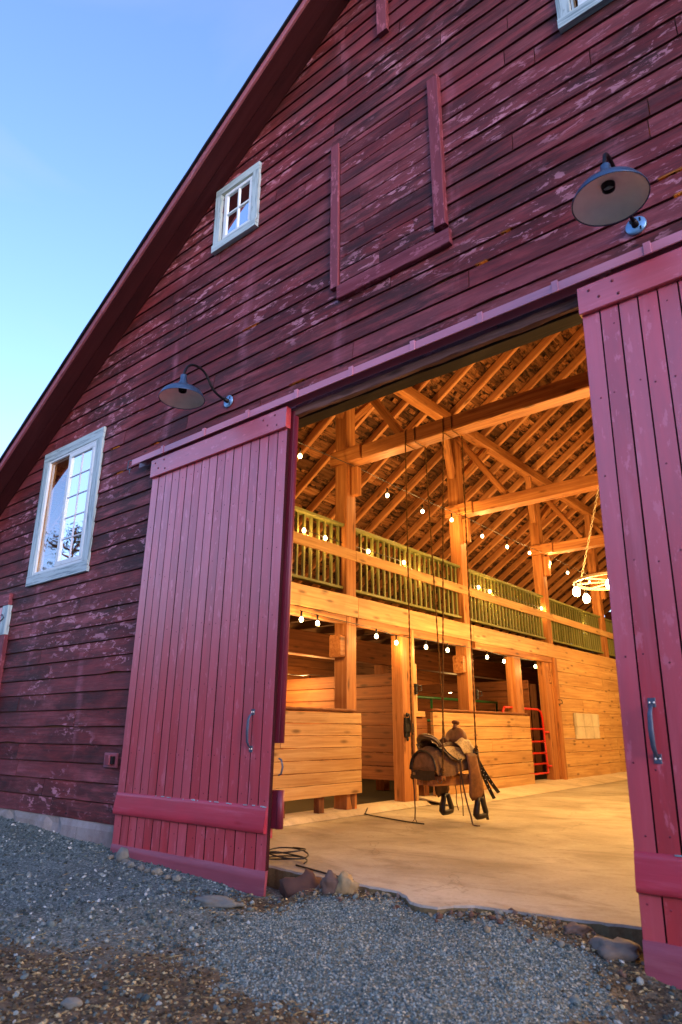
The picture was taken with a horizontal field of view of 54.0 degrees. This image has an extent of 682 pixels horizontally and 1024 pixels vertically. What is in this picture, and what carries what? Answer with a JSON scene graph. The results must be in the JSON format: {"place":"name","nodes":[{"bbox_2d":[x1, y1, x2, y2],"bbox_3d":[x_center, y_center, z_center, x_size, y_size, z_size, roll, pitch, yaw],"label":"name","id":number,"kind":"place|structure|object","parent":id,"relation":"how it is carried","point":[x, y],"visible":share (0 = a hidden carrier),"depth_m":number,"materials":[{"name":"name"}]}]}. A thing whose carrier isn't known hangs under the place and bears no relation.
{"place":"outdoors","nodes":[
{"label":"outdoors","id":0,"kind":"place"},
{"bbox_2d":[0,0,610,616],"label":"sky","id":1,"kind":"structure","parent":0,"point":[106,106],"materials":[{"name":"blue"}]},
{"bbox_2d":[0,840,679,1022],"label":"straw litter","id":2,"kind":"object","parent":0,"point":[201,966],"visible":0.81,"depth_m":3.28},
{"bbox_2d":[0,816,681,1023],"bbox_3d":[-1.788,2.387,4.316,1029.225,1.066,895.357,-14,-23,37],"label":"ground","id":3,"kind":"structure","parent":0,"point":[65,939],"depth_m":3.48,"materials":[{"name":"grey gravel"}]},
{"bbox_2d":[60,997,82,1009],"bbox_3d":[-1.192,2.174,2.964,0.098,0.042,0.077,-14,-23,37],"label":"rock","id":4,"kind":"object","parent":3,"relation":"on","point":[69,1003],"visible":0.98,"depth_m":2.95,"materials":[{"name":"stone"}]},
{"bbox_2d":[115,847,128,862],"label":"rock","id":5,"kind":"object","parent":3,"relation":"on","point":[122,853],"visible":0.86,"depth_m":5.73,"materials":[{"name":"stone"}]},
{"bbox_2d":[126,860,134,867],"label":"rock","id":6,"kind":"object","parent":3,"relation":"on","point":[130,864],"visible":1,"depth_m":5.55,"materials":[{"name":"stone"}]},
{"bbox_2d":[137,864,144,870],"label":"rock","id":7,"kind":"object","parent":3,"relation":"on","point":[140,867],"visible":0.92,"depth_m":5.46,"materials":[{"name":"stone"}]},
{"bbox_2d":[143,867,150,872],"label":"rock","id":8,"kind":"object","parent":3,"relation":"on","point":[147,870],"visible":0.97,"depth_m":5.40,"materials":[{"name":"stone"}]},
{"bbox_2d":[151,867,162,874],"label":"rock","id":9,"kind":"object","parent":3,"relation":"on","point":[157,871],"visible":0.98,"depth_m":5.33,"materials":[{"name":"stone"}]},
{"bbox_2d":[163,875,171,879],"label":"rock","id":10,"kind":"object","parent":3,"relation":"on","point":[166,877],"visible":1,"depth_m":5.20,"materials":[{"name":"stone"}]},
{"bbox_2d":[172,874,181,881],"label":"rock","id":11,"kind":"object","parent":3,"relation":"on","point":[177,878],"visible":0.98,"depth_m":5.15,"materials":[{"name":"stone"}]},
{"bbox_2d":[195,895,245,907],"bbox_3d":[-0.827,2.681,4.591,0.395,0.085,0.143,-4,-19,11],"label":"rock","id":12,"kind":"object","parent":3,"relation":"on","point":[217,901],"visible":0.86,"depth_m":4.55,"materials":[{"name":"stone"}]},
{"bbox_2d":[279,868,321,899],"bbox_3d":[-0.246,2.700,4.785,0.452,0.278,0.261,-8,-20,23],"label":"rock","id":13,"kind":"object","parent":3,"relation":"on","point":[308,879],"visible":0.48,"depth_m":4.75,"materials":[{"name":"stone"}]},
{"bbox_2d":[320,870,338,893],"bbox_3d":[-0.066,2.570,4.620,0.160,0.186,0.124,-14,-23,37],"label":"rock","id":14,"kind":"object","parent":3,"relation":"on","point":[329,881],"visible":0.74,"depth_m":4.58,"materials":[{"name":"stone"}]},
{"bbox_2d":[0,0,681,989],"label":"barn","id":15,"kind":"structure","parent":3,"relation":"on","point":[368,242],"depth_m":6.47,"materials":[{"name":"red wood"}]},
{"bbox_2d":[0,593,12,687],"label":"side door","id":16,"kind":"structure","parent":15,"relation":"in","point":[5,600],"depth_m":8.66,"materials":[{"name":"red paint"}]},
{"bbox_2d":[25,426,123,586],"bbox_3d":[-3.358,-0.003,8.574,1.443,1.833,0.405,-14,-23,37],"label":"window","id":17,"kind":"structure","parent":15,"relation":"in","point":[73,554],"depth_m":8.35,"materials":[{"name":"white paint"}]},
{"bbox_2d":[103,753,118,767],"bbox_3d":[-2.264,2.421,6.534,0.210,0.135,0.068,-14,-23,37],"label":"outlet box","id":18,"kind":"object","parent":15,"relation":"attached to","point":[110,760],"visible":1,"depth_m":6.49,"materials":[{"name":"paint"}]},
{"bbox_2d":[158,364,232,409],"bbox_3d":[-1.382,-1.220,6.479,0.428,0.427,0.778,-14,-23,37],"label":"wall lamp","id":19,"kind":"object","parent":15,"relation":"attached to","point":[182,393],"visible":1,"depth_m":6.41,"materials":[{"name":"black metal"}]},
{"bbox_2d":[110,406,298,896],"bbox_3d":[-1.251,1.129,6.060,2.153,4.063,0.163,-14,-23,37],"label":"sliding door","id":20,"kind":"structure","parent":15,"relation":"in","point":[206,706],"depth_m":5.91,"materials":[{"name":"red wood"}]},
{"bbox_2d":[211,161,261,255],"bbox_3d":[-1.156,-3.411,7.574,0.723,0.882,0.137,-14,-23,37],"label":"window","id":21,"kind":"structure","parent":15,"relation":"in","point":[241,205],"depth_m":7.53,"materials":[{"name":"white paint"}]},
{"bbox_2d":[292,506,343,589],"bbox_3d":[-0.873,0.310,8.658,0.144,0.969,2.730,-14,-23,37],"label":"loft railing","id":22,"kind":"object","parent":15,"relation":"attached to","point":[317,518],"visible":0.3,"depth_m":9.26,"materials":[{"name":"green paint"}]},
{"bbox_2d":[284,673,393,780],"bbox_3d":[-0.366,3.619,11.336,3.500,1.592,0.044,-14,-23,37],"label":"stall partition","id":23,"kind":"object","parent":15,"relation":"attached to","point":[380,739],"visible":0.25,"depth_m":10.71,"materials":[{"name":"brown wood"}]},
{"bbox_2d":[356,528,461,618],"bbox_3d":[1.131,1.072,10.966,0.144,0.969,3.090,-14,-23,37],"label":"loft railing","id":24,"kind":"object","parent":15,"relation":"attached to","point":[360,533],"visible":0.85,"depth_m":10.82,"materials":[{"name":"green paint"}]},
{"bbox_2d":[405,429,416,821],"bbox_3d":[0.956,1.254,8.700,0.087,5.059,0.359,-14,-23,37],"label":"rope","id":25,"kind":"object","parent":15,"relation":"hanging from","point":[409,624],"visible":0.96,"depth_m":8.55,"materials":[{"name":"fabric"}]},
{"bbox_2d":[299,610,536,667],"bbox_3d":[1.683,2.212,11.059,0.142,0.244,7.033,-14,-23,37],"label":"string light","id":26,"kind":"object","parent":15,"relation":"hanging from","point":[376,629],"visible":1,"depth_m":10.12,"materials":[{"name":"white glass"}]},
{"bbox_2d":[414,427,444,736],"bbox_3d":[1.161,1.038,8.791,0.049,4.590,0.499,-14,-23,37],"label":"rope","id":27,"kind":"object","parent":15,"relation":"hanging from","point":[433,571],"visible":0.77,"depth_m":8.96,"materials":[{"name":"brown fabric"}]},
{"bbox_2d":[302,528,561,616],"bbox_3d":[2.692,1.506,12.859,0.180,0.109,10.249,-14,-23,37],"label":"string light","id":28,"kind":"object","parent":15,"relation":"attached to","point":[304,530],"visible":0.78,"depth_m":10.56,"materials":[{"name":"white glass"}]},
{"bbox_2d":[298,442,594,581],"bbox_3d":[2.622,0.332,12.829,0.054,0.334,13.700,-14,-23,37],"label":"string light","id":29,"kind":"object","parent":15,"relation":"hanging from","point":[422,510],"visible":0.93,"depth_m":11.67,"materials":[{"name":"white glass"}]},
{"bbox_2d":[441,417,452,780],"bbox_3d":[1.357,0.896,8.374,0.496,4.581,0.100,11,-21,-31],"label":"rope","id":30,"kind":"object","parent":15,"relation":"hanging from","point":[442,768],"visible":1,"depth_m":8.23,"materials":[{"name":"brown fabric"}]},
{"bbox_2d":[417,773,468,785],"bbox_3d":[1.246,3.155,7.907,0.647,0.115,0.533,11,-21,-31],"label":"saddle cradle","id":31,"kind":"object","parent":30,"relation":"hanging from","point":[448,781],"visible":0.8,"depth_m":7.76,"materials":[{"name":"brown wood"}]},
{"bbox_2d":[411,696,500,752],"bbox_3d":[2.174,4.257,12.799,0.049,1.350,3.635,-14,-23,37],"label":"stock fence","id":32,"kind":"object","parent":15,"relation":"attached to","point":[449,699],"visible":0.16,"depth_m":12.78,"materials":[{"name":"green metal"}]},
{"bbox_2d":[388,680,534,770],"bbox_3d":[2.501,4.757,14.954,3.700,1.796,0.044,-14,-23,37],"label":"stall partition","id":33,"kind":"object","parent":15,"relation":"attached to","point":[495,690],"visible":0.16,"depth_m":14.67,"materials":[{"name":"brown wood"}]},
{"bbox_2d":[450,415,477,757],"bbox_3d":[1.571,0.792,8.434,0.100,4.345,0.368,-7,-19,20],"label":"rope","id":34,"kind":"object","parent":15,"relation":"hanging from","point":[475,749],"visible":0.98,"depth_m":8.47,"materials":[{"name":"brown fabric"}]},
{"bbox_2d":[409,720,499,819],"bbox_3d":[1.335,3.059,7.992,0.946,1.100,0.612,11,-21,-31],"label":"saddle","id":35,"kind":"object","parent":34,"relation":"hanging from","point":[425,762],"visible":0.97,"depth_m":7.81,"materials":[{"name":"brown leather"}]},
{"bbox_2d":[460,760,479,826],"bbox_3d":[1.454,3.173,7.588,0.214,0.699,0.045,-14,-23,37],"label":"leather tie","id":36,"kind":"object","parent":35,"relation":"hanging from","point":[466,797],"visible":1,"depth_m":7.60,"materials":[{"name":"brown leather"}]},
{"bbox_2d":[469,569,545,639],"bbox_3d":[3.350,1.915,13.524,0.144,0.969,3.410,-14,-23,37],"label":"loft railing","id":37,"kind":"object","parent":15,"relation":"attached to","point":[520,594],"visible":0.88,"depth_m":13.45,"materials":[{"name":"green paint"}]},
{"bbox_2d":[502,706,551,776],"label":"tube gate","id":38,"kind":"structure","parent":15,"relation":"attached to","point":[540,741],"depth_m":13.53,"materials":[{"name":"red metal"}]},
{"bbox_2d":[549,598,603,653],"bbox_3d":[5.662,2.793,16.188,0.143,0.969,3.380,-14,-23,37],"label":"loft railing","id":39,"kind":"object","parent":15,"relation":"attached to","point":[594,643],"visible":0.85,"depth_m":16.16,"materials":[{"name":"green paint"}]},
{"bbox_2d":[555,0,612,33],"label":"window","id":40,"kind":"structure","parent":15,"relation":"in","point":[567,18],"depth_m":5.09,"materials":[{"name":"white paint"}]},
{"bbox_2d":[573,485,608,602],"bbox_3d":[4.164,0.275,10.350,1.268,2.075,1.340,-14,-23,37],"label":"wagon wheel chandelier","id":41,"kind":"object","parent":15,"relation":"hanging from","point":[576,592],"visible":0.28,"depth_m":10.41,"materials":[{"name":"beige paint"}]},
{"bbox_2d":[605,618,614,656],"bbox_3d":[7.948,3.662,18.823,0.144,0.969,3.330,-14,-23,37],"label":"loft railing","id":42,"kind":"object","parent":15,"relation":"attached to","point":[609,628],"visible":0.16,"depth_m":17.97,"materials":[{"name":"green paint"}]},
{"bbox_2d":[571,152,650,234],"bbox_3d":[1.672,-1.966,4.075,0.428,0.427,0.778,-14,-23,37],"label":"wall lamp","id":43,"kind":"object","parent":15,"relation":"attached to","point":[609,193],"visible":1,"depth_m":3.97,"materials":[{"name":"black metal"}]},
{"bbox_2d":[577,247,681,989],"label":"sliding door","id":44,"kind":"structure","parent":15,"relation":"in","point":[632,316],"depth_m":3.78,"materials":[{"name":"red wood"}]},
{"bbox_2d":[0,865,681,1023],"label":"bark chips","id":45,"kind":"object","parent":3,"relation":"on","point":[141,1004],"visible":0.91,"depth_m":3.18,"materials":[{"name":"brown wood"}]},
{"bbox_2d":[335,871,359,894],"bbox_3d":[0.044,2.562,4.579,0.216,0.189,0.139,-14,-23,37],"label":"rock","id":46,"kind":"object","parent":3,"relation":"on","point":[347,884],"visible":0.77,"depth_m":4.54,"materials":[{"name":"stone"}]},
{"bbox_2d":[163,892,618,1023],"bbox_3d":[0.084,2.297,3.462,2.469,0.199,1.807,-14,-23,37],"label":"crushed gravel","id":47,"kind":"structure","parent":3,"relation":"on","point":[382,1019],"depth_m":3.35,"materials":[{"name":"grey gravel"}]},
{"bbox_2d":[267,764,642,948],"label":"floor","id":48,"kind":"structure","parent":3,"relation":"on","point":[534,854],"depth_m":5.75,"materials":[{"name":"concrete"}]},
{"bbox_2d":[269,847,353,879],"bbox_3d":[-0.208,2.696,5.189,0.255,0.109,1.093,17,-24,-41],"label":"wire coil","id":49,"kind":"object","parent":48,"relation":"on","point":[282,857],"visible":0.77,"depth_m":5.33,"materials":[{"name":"black metal"}]},
{"bbox_2d":[283,800,430,825],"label":"stall sill","id":50,"kind":"structure","parent":48,"relation":"on","point":[296,818],"depth_m":8.44,"materials":[{"name":"concrete"}]},
{"bbox_2d":[273,706,361,817],"bbox_3d":[-0.486,3.009,8.110,0.181,1.246,2.262,-14,-23,37],"label":"plank stall","id":51,"kind":"object","parent":50,"relation":"on","point":[310,740],"visible":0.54,"depth_m":8.29,"materials":[{"name":"brown wood"}]},
{"bbox_2d":[365,807,423,824],"bbox_3d":[0.579,3.675,8.105,0.154,0.062,1.315,9,-20,-26],"label":"floor cable","id":52,"kind":"object","parent":48,"relation":"on","point":[392,819],"visible":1,"depth_m":7.98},
{"bbox_2d":[419,772,626,806],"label":"stall sill","id":53,"kind":"structure","parent":48,"relation":"on","point":[540,786],"depth_m":12.07,"materials":[{"name":"concrete"}]},
{"bbox_2d":[412,711,428,795],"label":"stall gate","id":54,"kind":"structure","parent":53,"relation":"on","point":[421,719],"depth_m":10.23,"materials":[{"name":"brown wood"}]},
{"bbox_2d":[424,708,534,796],"bbox_3d":[2.493,4.111,11.553,0.181,1.304,3.531,-14,-23,37],"label":"plank stall","id":55,"kind":"object","parent":53,"relation":"on","point":[509,733],"visible":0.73,"depth_m":11.77,"materials":[{"name":"brown wood"}]},
{"bbox_2d":[556,658,626,778],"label":"stall wall","id":56,"kind":"structure","parent":53,"relation":"on","point":[592,731],"depth_m":15.38,"materials":[{"name":"brown wood"}]},
{"bbox_2d":[268,884,652,984],"bbox_3d":[0.667,2.460,4.012,2.716,0.197,0.438,-14,-23,37],"label":"threshold rubble","id":57,"kind":"object","parent":3,"relation":"on","point":[560,943],"visible":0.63,"depth_m":3.85,"materials":[{"name":"stone"}]},
{"bbox_2d":[563,922,590,934],"bbox_3d":[1.296,2.289,3.670,0.153,0.070,0.094,-3,-18,10],"label":"rock","id":58,"kind":"object","parent":3,"relation":"on","point":[573,927],"visible":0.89,"depth_m":3.65,"materials":[{"name":"stone"}]},
{"bbox_2d":[588,935,641,961],"bbox_3d":[1.408,2.253,3.456,0.271,0.103,0.198,-14,-23,37],"label":"rock","id":59,"kind":"object","parent":3,"relation":"on","point":[623,949],"visible":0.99,"depth_m":3.41,"materials":[{"name":"stone"}]}
]}

